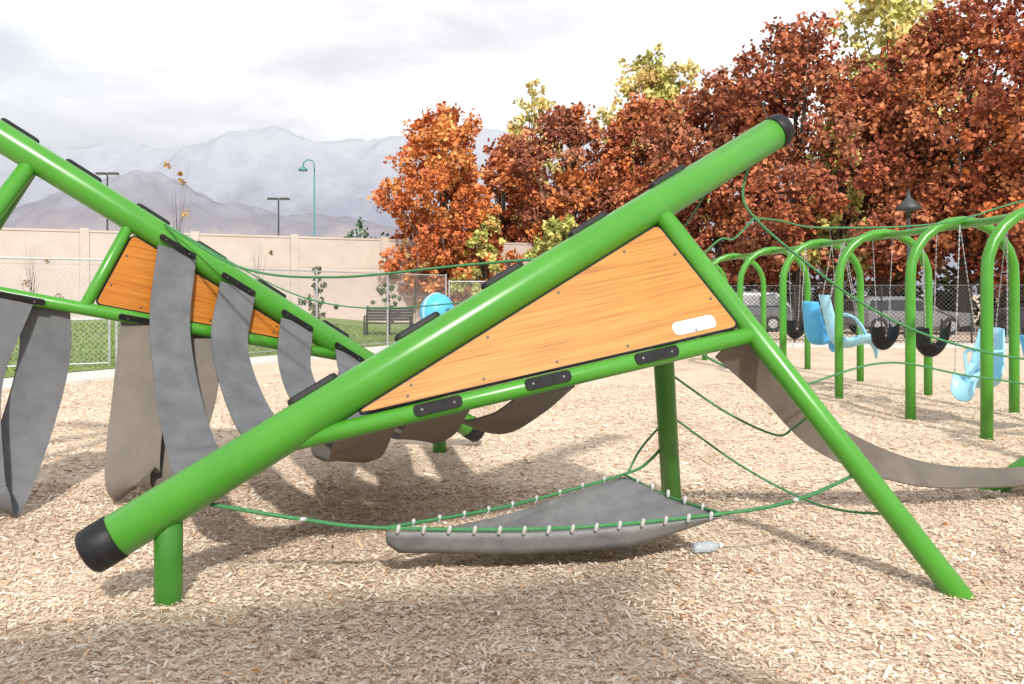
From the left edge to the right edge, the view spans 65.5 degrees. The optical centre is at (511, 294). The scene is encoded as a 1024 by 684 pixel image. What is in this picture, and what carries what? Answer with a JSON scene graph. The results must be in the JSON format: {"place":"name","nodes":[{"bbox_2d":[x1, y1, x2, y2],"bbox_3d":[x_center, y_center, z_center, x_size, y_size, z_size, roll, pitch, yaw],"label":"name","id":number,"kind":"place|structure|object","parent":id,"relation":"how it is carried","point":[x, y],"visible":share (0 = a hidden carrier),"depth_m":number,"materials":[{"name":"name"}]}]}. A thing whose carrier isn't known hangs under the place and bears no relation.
{"place":"outdoors","nodes":[
{"label":"outdoors","id":0,"kind":"place"},
{"bbox_2d":[54,296,90,316],"bbox_3d":[-43.240,-0.133,31.249,45.085,2.030,99.968,0,0,31],"label":"planting bed","id":1,"kind":"object","parent":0,"point":[71,315],"depth_m":32.69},
{"bbox_2d":[71,313,312,319],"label":"concrete path","id":2,"kind":"structure","parent":0,"point":[83,318],"depth_m":30.68,"materials":[{"name":"concrete"}]},
{"bbox_2d":[2,345,389,390],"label":"concrete path","id":3,"kind":"structure","parent":0,"point":[89,376],"depth_m":15.21,"materials":[{"name":"concrete"}]},
{"bbox_2d":[4,317,408,376],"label":"lawn","id":4,"kind":"structure","parent":0,"point":[86,367],"depth_m":23.70,"materials":[{"name":"green plant"}]},
{"bbox_2d":[115,268,446,365],"bbox_3d":[-5.350,0.425,21.800,0.059,2.250,11.375,0,0,34],"label":"chain link fence","id":5,"kind":"object","parent":4,"relation":"on","point":[316,271],"visible":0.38,"depth_m":23.11,"materials":[{"name":"metal"}]},
{"bbox_2d":[3,170,416,267],"bbox_3d":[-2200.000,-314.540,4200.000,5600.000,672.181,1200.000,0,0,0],"label":"hills","id":6,"kind":"structure","parent":0,"point":[155,191],"depth_m":4015.69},
{"bbox_2d":[0,125,1006,294],"bbox_3d":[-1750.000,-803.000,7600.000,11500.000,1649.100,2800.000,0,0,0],"label":"mountain range","id":7,"kind":"structure","parent":0,"point":[256,168],"depth_m":7020.95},
{"bbox_2d":[0,295,1023,683],"bbox_3d":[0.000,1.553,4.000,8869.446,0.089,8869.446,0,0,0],"label":"ground","id":8,"kind":"structure","parent":0,"point":[698,371],"depth_m":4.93,"materials":[{"name":"brown wood"}]},
{"bbox_2d":[0,163,34,218],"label":"front leg","id":9,"kind":"object","parent":8,"relation":"on","point":[16,182],"visible":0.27,"depth_m":5.99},
{"bbox_2d":[0,175,35,229],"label":"leg","id":10,"kind":"object","parent":8,"relation":"on","point":[5,217],"visible":0.27,"depth_m":6.24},
{"bbox_2d":[19,239,49,291],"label":"young tree","id":11,"kind":"object","parent":8,"relation":"on","point":[46,261],"visible":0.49,"depth_m":28.99,"materials":[{"name":"green plant"}]},
{"bbox_2d":[0,257,110,367],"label":"chain link fence","id":12,"kind":"object","parent":8,"relation":"on","point":[109,340],"visible":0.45,"depth_m":16.69,"materials":[{"name":"metal"}]},
{"bbox_2d":[95,172,118,230],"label":"street lamp","id":13,"kind":"object","parent":8,"relation":"on","point":[107,173],"visible":0.43,"depth_m":59.94,"materials":[{"name":"metal"}]},
{"bbox_2d":[154,521,182,606],"bbox_3d":[-1.720,1.365,3.985,0.136,0.570,0.136,0,0,0],"label":"foot post","id":14,"kind":"object","parent":8,"relation":"on","point":[168,566],"visible":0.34,"depth_m":3.93,"materials":[{"name":"green metal"}]},
{"bbox_2d":[104,119,784,555],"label":"beam","id":15,"kind":"structure","parent":14,"relation":"on","point":[140,521],"depth_m":4.39,"materials":[{"name":"green metal"}]},
{"bbox_2d":[74,516,128,571],"bbox_3d":[-1.993,1.211,3.870,0.235,0.262,0.232,0,0,-23],"label":"beam end cap","id":16,"kind":"object","parent":15,"relation":"attached to","point":[97,549],"visible":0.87,"depth_m":3.78,"materials":[{"name":"black plastic"}]},
{"bbox_2d":[287,373,337,405],"bbox_3d":[-1.077,0.523,4.328,0.280,0.193,0.091,0,0,-23],"label":"beam clamp","id":17,"kind":"object","parent":15,"relation":"attached to","point":[311,388],"visible":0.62,"depth_m":4.29,"materials":[{"name":"black plastic"}]},
{"bbox_2d":[395,311,439,341],"bbox_3d":[-0.536,0.191,4.556,0.280,0.193,0.091,0,0,-23],"label":"beam clamp","id":18,"kind":"object","parent":15,"relation":"attached to","point":[415,326],"visible":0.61,"depth_m":4.51,"materials":[{"name":"black plastic"}]},
{"bbox_2d":[481,262,523,289],"bbox_3d":[-0.053,-0.105,4.760,0.280,0.193,0.091,0,0,-23],"label":"beam clamp","id":19,"kind":"object","parent":15,"relation":"attached to","point":[500,275],"visible":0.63,"depth_m":4.72,"materials":[{"name":"black plastic"}]},
{"bbox_2d":[296,328,753,450],"bbox_3d":[0.066,0.520,4.458,2.802,0.666,0.100,0,0,-11],"label":"rail","id":20,"kind":"object","parent":15,"relation":"attached to","point":[406,415],"visible":0.58,"depth_m":4.41,"materials":[{"name":"green metal"}]},
{"bbox_2d":[413,395,462,415],"bbox_3d":[-0.401,0.601,4.318,0.268,0.110,0.033,0,0,-11],"label":"rail clamp","id":21,"kind":"object","parent":20,"relation":"attached to","point":[438,405],"visible":1,"depth_m":4.31,"materials":[{"name":"black plastic"}]},
{"bbox_2d":[524,370,571,389],"bbox_3d":[0.202,0.475,4.440,0.268,0.110,0.033,0,0,-12],"label":"rail clamp","id":22,"kind":"object","parent":20,"relation":"attached to","point":[546,380],"visible":1,"depth_m":4.43,"materials":[{"name":"black plastic"}]},
{"bbox_2d":[634,345,678,364],"bbox_3d":[0.832,0.343,4.568,0.268,0.110,0.033,0,0,-11],"label":"rail clamp","id":23,"kind":"object","parent":20,"relation":"attached to","point":[657,354],"visible":1,"depth_m":4.56,"materials":[{"name":"black plastic"}]},
{"bbox_2d":[715,344,1023,488],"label":"long belt","id":24,"kind":"object","parent":20,"relation":"attached to","point":[747,366],"visible":0.77,"depth_m":5.55,"materials":[{"name":"rubber"}]},
{"bbox_2d":[359,226,736,414],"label":"wood grain panel edge trim","id":25,"kind":"structure","parent":15,"relation":"on","point":[361,412],"depth_m":4.53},
{"bbox_2d":[362,227,734,410],"bbox_3d":[0.156,0.085,4.675,2.238,0.774,0.020,-12,-27,-11],"label":"wood grain panel","id":26,"kind":"object","parent":15,"relation":"attached to","point":[648,288],"visible":1,"depth_m":4.66,"materials":[{"name":"orange wood"}]},
{"bbox_2d":[672,315,715,334],"bbox_3d":[1.075,0.177,4.694,0.268,0.116,0.044,0,0,-11],"label":"instruction label","id":27,"kind":"object","parent":26,"relation":"attached to","point":[677,328],"visible":1,"depth_m":4.69,"materials":[{"name":"plastic"}]},
{"bbox_2d":[568,211,606,237],"bbox_3d":[0.475,-0.429,4.983,0.280,0.193,0.091,0,0,-23],"label":"beam clamp","id":28,"kind":"object","parent":15,"relation":"attached to","point":[587,223],"visible":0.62,"depth_m":4.94,"materials":[{"name":"black plastic"}]},
{"bbox_2d":[164,168,1023,384],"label":"climbing rope net","id":29,"kind":"object","parent":15,"relation":"attached to","point":[193,241],"visible":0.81,"depth_m":5.66,"materials":[{"name":"green fabric"}]},
{"bbox_2d":[649,165,685,188],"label":"beam clamp","id":30,"kind":"object","parent":15,"relation":"attached to","point":[666,176],"visible":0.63,"depth_m":5.17,"materials":[{"name":"black plastic"}]},
{"bbox_2d":[762,114,794,148],"bbox_3d":[1.829,-1.125,5.482,0.191,0.238,0.232,0,0,-23],"label":"beam end cap","id":31,"kind":"object","parent":15,"relation":"attached to","point":[785,123],"visible":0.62,"depth_m":5.39,"materials":[{"name":"black plastic"}]},
{"bbox_2d":[161,161,189,232],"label":"young tree","id":32,"kind":"object","parent":8,"relation":"on","point":[180,180],"visible":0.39,"depth_m":29.88,"materials":[{"name":"orange plant"}]},
{"bbox_2d":[0,230,537,322],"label":"boundary wall","id":33,"kind":"structure","parent":8,"relation":"on","point":[346,255],"depth_m":39.65,"materials":[{"name":"concrete"}]},
{"bbox_2d":[1,227,533,244],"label":"coping","id":34,"kind":"object","parent":33,"relation":"on","point":[200,234],"visible":0.59,"depth_m":39.05,"materials":[{"name":"concrete"}]},
{"bbox_2d":[80,228,543,321],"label":"pilasters","id":35,"kind":"object","parent":33,"relation":"attached to","point":[84,242],"visible":0.36,"depth_m":39.95,"materials":[{"name":"concrete"}]},
{"bbox_2d":[267,198,289,235],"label":"street lamp","id":36,"kind":"object","parent":8,"relation":"on","point":[278,207],"visible":0.43,"depth_m":59.94,"materials":[{"name":"metal"}]},
{"bbox_2d":[298,159,314,236],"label":"street lamp","id":37,"kind":"object","parent":8,"relation":"on","point":[302,168],"visible":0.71,"depth_m":59.95,"materials":[{"name":"metal"}]},
{"bbox_2d":[298,266,338,318],"bbox_3d":[-7.619,0.210,30.896,1.724,2.702,1.198,0,0,0],"label":"young tree","id":38,"kind":"object","parent":8,"relation":"on","point":[310,303],"visible":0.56,"depth_m":30.82,"materials":[{"name":"green plant"}]},
{"bbox_2d":[343,216,388,268],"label":"distant conifers","id":39,"kind":"object","parent":8,"relation":"on","point":[359,225],"visible":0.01,"depth_m":74.94,"materials":[{"name":"green plant"}]},
{"bbox_2d":[370,275,401,321],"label":"young tree","id":40,"kind":"object","parent":8,"relation":"on","point":[385,290],"visible":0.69,"depth_m":35.94,"materials":[{"name":"green plant"}]},
{"bbox_2d":[363,306,413,335],"bbox_3d":[-4.350,0.971,28.106,1.700,1.161,0.745,0,0,0],"label":"park bench","id":41,"kind":"object","parent":8,"relation":"on","point":[396,315],"visible":0.5,"depth_m":28.30,"materials":[{"name":"metal"}]},
{"bbox_2d":[399,238,428,323],"bbox_3d":[-3.336,-0.263,27.934,1.136,3.638,0.772,0,0,-25],"label":"young tree","id":42,"kind":"object","parent":8,"relation":"on","point":[407,255],"visible":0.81,"depth_m":27.98,"materials":[{"name":"green plant"}]},
{"bbox_2d":[366,101,503,305],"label":"maple tree","id":43,"kind":"object","parent":8,"relation":"on","point":[453,185],"visible":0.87,"depth_m":40.80,"materials":[{"name":"orange plant"}]},
{"bbox_2d":[420,292,453,318],"bbox_3d":[-1.506,0.748,16.465,0.536,1.605,0.810,0,0,38],"label":"round spinner","id":44,"kind":"object","parent":8,"relation":"on","point":[435,298],"visible":0.41,"depth_m":16.23,"materials":[{"name":"blue plastic"}]},
{"bbox_2d":[433,440,445,452],"bbox_3d":[-0.720,1.400,7.900,0.136,0.500,0.136,0,0,0],"label":"foot post","id":45,"kind":"object","parent":8,"relation":"on","point":[440,447],"visible":0.16,"depth_m":7.84,"materials":[{"name":"metal"}]},
{"bbox_2d":[0,119,474,435],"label":"beam","id":46,"kind":"structure","parent":45,"relation":"on","point":[72,180],"depth_m":6.43,"materials":[{"name":"green metal"}]},
{"bbox_2d":[1,118,39,142],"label":"beam clamp","id":47,"kind":"object","parent":46,"relation":"attached to","point":[7,121],"visible":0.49,"depth_m":6.10,"materials":[{"name":"black plastic"}]},
{"bbox_2d":[66,159,101,182],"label":"beam clamp","id":48,"kind":"object","parent":46,"relation":"attached to","point":[84,170],"visible":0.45,"depth_m":6.32,"materials":[{"name":"black plastic"}]},
{"bbox_2d":[81,226,131,304],"bbox_3d":[-3.194,-0.259,6.310,0.090,0.769,0.491,0,0,29],"label":"strut","id":49,"kind":"object","parent":46,"relation":"attached to","point":[99,279],"visible":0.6,"depth_m":6.26,"materials":[{"name":"metal"}]},
{"bbox_2d":[136,203,169,224],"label":"beam clamp","id":50,"kind":"object","parent":46,"relation":"attached to","point":[153,213],"visible":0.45,"depth_m":6.58,"materials":[{"name":"black plastic"}]},
{"bbox_2d":[0,286,335,359],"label":"rail","id":51,"kind":"object","parent":46,"relation":"attached to","point":[81,308],"visible":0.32,"depth_m":6.21,"materials":[{"name":"green metal"}]},
{"bbox_2d":[0,291,44,304],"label":"loop clamp","id":52,"kind":"object","parent":51,"relation":"attached to","point":[18,297],"visible":1,"depth_m":5.83,"materials":[{"name":"black plastic"}]},
{"bbox_2d":[0,298,71,515],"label":"loop belt","id":53,"kind":"object","parent":51,"relation":"hanging from","point":[29,416],"visible":0.97,"depth_m":5.87,"materials":[{"name":"grey rubber"}]},
{"bbox_2d":[118,313,148,324],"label":"loop clamp","id":54,"kind":"object","parent":51,"relation":"attached to","point":[136,319],"visible":0.53,"depth_m":6.26,"materials":[{"name":"black plastic"}]},
{"bbox_2d":[104,322,218,501],"bbox_3d":[-2.780,0.875,6.320,0.557,1.358,0.937,0,0,23],"label":"loop belt","id":55,"kind":"object","parent":51,"relation":"hanging from","point":[136,455],"visible":0.56,"depth_m":6.15,"materials":[{"name":"rubber"}]},
{"bbox_2d":[98,237,279,336],"bbox_3d":[-2.525,-0.036,6.778,1.740,0.605,0.020,15,-20,-34],"label":"wood grain panel","id":56,"kind":"object","parent":51,"relation":"attached to","point":[130,280],"visible":0.64,"depth_m":6.45,"materials":[{"name":"orange wood"}]},
{"bbox_2d":[159,234,195,258],"bbox_3d":[-2.748,-0.400,6.549,0.283,0.198,0.032,0,0,-30],"label":"belt clamp","id":57,"kind":"object","parent":46,"relation":"attached to","point":[177,246],"visible":1,"depth_m":6.54,"materials":[{"name":"black plastic"}]},
{"bbox_2d":[149,245,218,474],"bbox_3d":[-2.107,0.379,5.372,0.404,1.579,2.769,0,0,-31],"label":"belt","id":58,"kind":"object","parent":46,"relation":"attached to","point":[188,438],"visible":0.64,"depth_m":6.10,"materials":[{"name":"grey rubber"}]},
{"bbox_2d":[96,236,279,337],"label":"wood grain panel edge trim","id":59,"kind":"structure","parent":46,"relation":"on","point":[115,265],"depth_m":6.42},
{"bbox_2d":[221,272,255,295],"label":"belt clamp","id":60,"kind":"object","parent":46,"relation":"attached to","point":[237,283],"visible":1,"depth_m":6.78,"materials":[{"name":"black plastic"}]},
{"bbox_2d":[211,281,273,433],"bbox_3d":[-1.712,0.458,5.585,0.410,1.149,2.803,0,0,-30],"label":"belt","id":61,"kind":"object","parent":46,"relation":"attached to","point":[247,405],"visible":0.56,"depth_m":6.44,"materials":[{"name":"grey rubber"}]},
{"bbox_2d":[258,279,285,297],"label":"beam clamp","id":62,"kind":"object","parent":46,"relation":"attached to","point":[272,288],"visible":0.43,"depth_m":7.06,"materials":[{"name":"black plastic"}]},
{"bbox_2d":[281,309,312,330],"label":"belt clamp","id":63,"kind":"object","parent":46,"relation":"attached to","point":[294,318],"visible":1,"depth_m":7.03,"materials":[{"name":"black plastic"}]},
{"bbox_2d":[277,318,381,419],"bbox_3d":[-1.232,0.553,5.820,0.394,0.712,2.886,0,0,-31],"label":"belt","id":64,"kind":"object","parent":46,"relation":"attached to","point":[294,346],"visible":0.39,"depth_m":6.87,"materials":[{"name":"grey rubber"}]},
{"bbox_2d":[323,320,348,337],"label":"beam clamp","id":65,"kind":"object","parent":46,"relation":"attached to","point":[336,328],"visible":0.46,"depth_m":7.36,"materials":[{"name":"black plastic"}]},
{"bbox_2d":[334,342,364,361],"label":"belt clamp","id":66,"kind":"object","parent":46,"relation":"attached to","point":[348,351],"visible":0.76,"depth_m":7.27,"materials":[{"name":"black plastic"}]},
{"bbox_2d":[311,372,394,462],"bbox_3d":[-1.210,0.892,5.810,0.508,0.628,3.169,0,0,-12],"label":"hanging strap","id":67,"kind":"object","parent":46,"relation":"attached to","point":[369,447],"visible":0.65,"depth_m":4.64,"materials":[{"name":"rubber"}]},
{"bbox_2d":[335,349,428,408],"bbox_3d":[-0.790,0.443,6.032,0.441,0.982,2.979,0,0,-32],"label":"belt","id":68,"kind":"object","parent":46,"relation":"attached to","point":[345,362],"visible":0.17,"depth_m":7.18,"materials":[{"name":"grey rubber"}]},
{"bbox_2d":[385,409,469,442],"bbox_3d":[-0.784,0.861,5.956,0.400,0.457,3.266,0,0,-13],"label":"hanging strap","id":69,"kind":"object","parent":46,"relation":"attached to","point":[439,429],"visible":0.58,"depth_m":4.67,"materials":[{"name":"rubber"}]},
{"bbox_2d":[463,416,484,441],"bbox_3d":[-0.389,1.359,8.075,0.240,0.262,0.232,0,0,-30],"label":"beam end cap","id":70,"kind":"object","parent":46,"relation":"attached to","point":[474,435],"visible":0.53,"depth_m":7.98,"materials":[{"name":"black plastic"}]},
{"bbox_2d":[462,385,574,433],"bbox_3d":[-0.289,0.873,6.132,0.409,0.717,3.445,0,0,-16],"label":"hanging strap","id":71,"kind":"object","parent":46,"relation":"attached to","point":[513,415],"visible":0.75,"depth_m":4.94,"materials":[{"name":"rubber"}]},
{"bbox_2d":[447,201,507,296],"bbox_3d":[-1.667,-1.603,39.793,3.301,6.345,3.704,0,0,-27],"label":"tree","id":72,"kind":"object","parent":8,"relation":"on","point":[479,238],"visible":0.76,"depth_m":39.62,"materials":[{"name":"yellow plant"}]},
{"bbox_2d":[453,133,538,242],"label":"maple tree","id":73,"kind":"object","parent":8,"relation":"on","point":[511,230],"visible":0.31,"depth_m":49.14,"materials":[{"name":"orange plant"}]},
{"bbox_2d":[34,401,976,680],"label":"fallen leaves","id":74,"kind":"object","parent":8,"relation":"on","point":[608,557],"visible":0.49,"depth_m":4.42,"materials":[{"name":"brown plant"}]},
{"bbox_2d":[497,77,565,241],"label":"poplar tree","id":75,"kind":"object","parent":8,"relation":"on","point":[542,102],"visible":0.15,"depth_m":56.41,"materials":[{"name":"yellow plant"}]},
{"bbox_2d":[522,213,577,258],"bbox_3d":[2.216,-1.235,38.783,4.194,5.583,3.725,0,0,-38],"label":"tree","id":76,"kind":"object","parent":8,"relation":"on","point":[555,234],"visible":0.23,"depth_m":38.87,"materials":[{"name":"yellow plant"}]},
{"bbox_2d":[497,101,626,268],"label":"maple tree","id":77,"kind":"object","parent":8,"relation":"on","point":[562,122],"visible":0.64,"depth_m":44.28,"materials":[{"name":"red plant"}]},
{"bbox_2d":[448,280,697,339],"bbox_3d":[2.200,0.525,26.550,8.661,2.050,0.060,0,0,1],"label":"chain link fence","id":78,"kind":"object","parent":8,"relation":"on","point":[449,281],"visible":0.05,"depth_m":26.59,"materials":[{"name":"metal"}]},
{"bbox_2d":[587,42,709,232],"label":"poplar tree","id":79,"kind":"object","parent":8,"relation":"on","point":[657,80],"visible":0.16,"depth_m":59.08,"materials":[{"name":"yellow plant"}]},
{"bbox_2d":[587,91,711,253],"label":"maple tree","id":80,"kind":"object","parent":8,"relation":"on","point":[627,181],"visible":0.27,"depth_m":42.63,"materials":[{"name":"orange plant"}]},
{"bbox_2d":[653,344,680,498],"bbox_3d":[1.057,0.517,5.528,0.142,2.217,1.037,0,0,18],"label":"leg","id":81,"kind":"object","parent":8,"relation":"on","point":[665,395],"visible":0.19,"depth_m":5.64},
{"bbox_2d":[691,541,722,552],"bbox_3d":[1.172,1.509,4.773,0.191,0.064,0.064,0,0,-14],"label":"plastic bottle","id":82,"kind":"object","parent":8,"relation":"on","point":[704,546],"visible":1,"depth_m":4.75,"materials":[{"name":"white"}]},
{"bbox_2d":[634,65,790,291],"bbox_3d":[10.872,-5.177,41.646,8.945,13.482,8.926,0,0,0],"label":"maple tree","id":83,"kind":"object","parent":8,"relation":"on","point":[700,104],"visible":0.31,"depth_m":39.59,"materials":[{"name":"red plant"}]},
{"bbox_2d":[736,291,793,331],"bbox_3d":[9.600,0.700,34.500,4.719,1.700,2.042,0,0,0],"label":"parked car","id":84,"kind":"object","parent":8,"relation":"on","point":[769,297],"visible":0.23,"depth_m":33.60,"materials":[{"name":"grey paint"}]},
{"bbox_2d":[657,211,974,600],"bbox_3d":[1.643,0.531,4.611,1.844,2.267,0.128,0,0,34],"label":"front leg","id":85,"kind":"object","parent":8,"relation":"on","point":[920,546],"visible":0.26,"depth_m":4.47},
{"bbox_2d":[704,8,930,327],"bbox_3d":[13.689,-5.845,37.178,8.791,14.797,10.264,0,0,-35],"label":"maple tree","id":86,"kind":"object","parent":8,"relation":"on","point":[798,75],"visible":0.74,"depth_m":36.23,"materials":[{"name":"red plant"}]},
{"bbox_2d":[796,120,874,329],"bbox_3d":[14.615,-3.204,35.738,3.354,9.549,3.253,0,0,25],"label":"poplar tree","id":87,"kind":"object","parent":8,"relation":"on","point":[837,221],"visible":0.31,"depth_m":35.20,"materials":[{"name":"green plant"}]},
{"bbox_2d":[675,207,1023,439],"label":"arch swing frame","id":88,"kind":"object","parent":8,"relation":"on","point":[1005,223],"visible":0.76,"depth_m":10.30,"materials":[{"name":"green metal"}]},
{"bbox_2d":[787,251,804,338],"bbox_3d":[5.430,-0.007,15.224,0.418,1.704,0.471,0,0,-41],"label":"bucket swing seat","id":89,"kind":"object","parent":88,"relation":"hanging from","point":[793,332],"visible":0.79,"depth_m":15.11,"materials":[{"name":"black plastic"}]},
{"bbox_2d":[801,245,834,351],"bbox_3d":[5.407,0.077,13.933,0.789,1.875,0.573,0,0,-30],"label":"swing seat","id":90,"kind":"object","parent":88,"relation":"hanging from","point":[815,330],"visible":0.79,"depth_m":13.72,"materials":[{"name":"blue plastic"}]},
{"bbox_2d":[819,242,878,358],"bbox_3d":[5.519,0.087,13.075,0.905,1.894,0.576,0,0,20],"label":"swing seat","id":91,"kind":"object","parent":88,"relation":"hanging from","point":[829,318],"visible":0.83,"depth_m":12.95,"materials":[{"name":"blue plastic"}]},
{"bbox_2d":[870,238,899,349],"bbox_3d":[5.710,-0.007,12.224,0.418,1.704,0.471,0,0,-41],"label":"bucket swing seat","id":92,"kind":"object","parent":88,"relation":"hanging from","point":[880,340],"visible":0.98,"depth_m":12.11,"materials":[{"name":"black plastic"}]},
{"bbox_2d":[916,233,951,356],"bbox_3d":[5.771,-0.004,10.902,0.462,1.711,0.489,0,0,-30],"label":"bucket swing seat","id":93,"kind":"object","parent":88,"relation":"hanging from","point":[925,346],"visible":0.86,"depth_m":10.79,"materials":[{"name":"black plastic"}]},
{"bbox_2d":[950,225,1007,401],"bbox_3d":[5.545,0.193,9.462,0.731,2.107,0.593,0,0,0],"label":"swing seat","id":94,"kind":"object","parent":88,"relation":"hanging from","point":[962,388],"visible":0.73,"depth_m":9.44,"materials":[{"name":"blue plastic"}]},
{"bbox_2d":[710,284,1023,342],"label":"chain link fence","id":95,"kind":"object","parent":8,"relation":"on","point":[881,307],"visible":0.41,"depth_m":25.36,"materials":[{"name":"black metal"}]},
{"bbox_2d":[729,260,1023,324],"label":"hedge","id":96,"kind":"object","parent":8,"relation":"on","point":[944,281],"visible":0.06,"depth_m":42.63,"materials":[{"name":"green plant"}]},
{"bbox_2d":[800,53,961,295],"bbox_3d":[16.999,-4.762,36.178,7.861,12.662,7.294,0,0,0],"label":"maple tree","id":97,"kind":"object","parent":8,"relation":"on","point":[924,149],"visible":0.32,"depth_m":34.83,"materials":[{"name":"brown plant"}]},
{"bbox_2d":[806,0,994,277],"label":"poplar tree","id":98,"kind":"object","parent":8,"relation":"on","point":[901,14],"visible":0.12,"depth_m":55.48,"materials":[{"name":"yellow plant"}]},
{"bbox_2d":[843,296,970,334],"bbox_3d":[15.600,0.800,31.800,4.719,1.500,2.042,0,0,0],"label":"parked car","id":99,"kind":"object","parent":8,"relation":"on","point":[896,317],"visible":0.41,"depth_m":30.94,"materials":[{"name":"silver metal"}]},
{"bbox_2d":[896,189,921,337],"bbox_3d":[14.200,-1.125,28.500,0.840,5.350,0.819,0,0,0],"label":"street lamp","id":100,"kind":"object","parent":8,"relation":"on","point":[908,204],"visible":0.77,"depth_m":28.38,"materials":[{"name":"metal"}]},
{"bbox_2d":[831,0,1023,331],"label":"maple tree","id":101,"kind":"object","parent":8,"relation":"on","point":[934,65],"visible":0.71,"depth_m":32.98,"materials":[{"name":"red plant"}]},
{"bbox_2d":[936,26,1023,293],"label":"maple tree","id":102,"kind":"object","parent":8,"relation":"on","point":[993,96],"visible":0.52,"depth_m":30.57,"materials":[{"name":"brown plant"}]},
{"bbox_2d":[979,456,1023,492],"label":"beam","id":103,"kind":"structure","parent":8,"relation":"on","point":[1019,462],"depth_m":6.29,"materials":[{"name":"metal"}]},
{"bbox_2d":[994,303,1023,334],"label":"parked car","id":104,"kind":"object","parent":8,"relation":"on","point":[1003,314],"visible":0.28,"depth_m":29.56,"materials":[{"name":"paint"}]},
{"bbox_2d":[0,0,1023,160],"label":"sky","id":105,"kind":"structure","parent":0,"point":[160,74],"materials":[{"name":"white"}]},
{"bbox_2d":[210,341,879,553],"bbox_3d":[0.214,0.835,4.983,3.641,1.224,1.604,0,0,-4],"label":"rope hammock","id":106,"kind":"object","parent":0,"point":[623,512],"visible":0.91,"depth_m":4.53,"materials":[{"name":"rubber"}]},
{"bbox_2d":[679,342,1021,347],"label":"concrete path","id":107,"kind":"structure","parent":0,"point":[902,345],"depth_m":23.73,"materials":[{"name":"concrete"}]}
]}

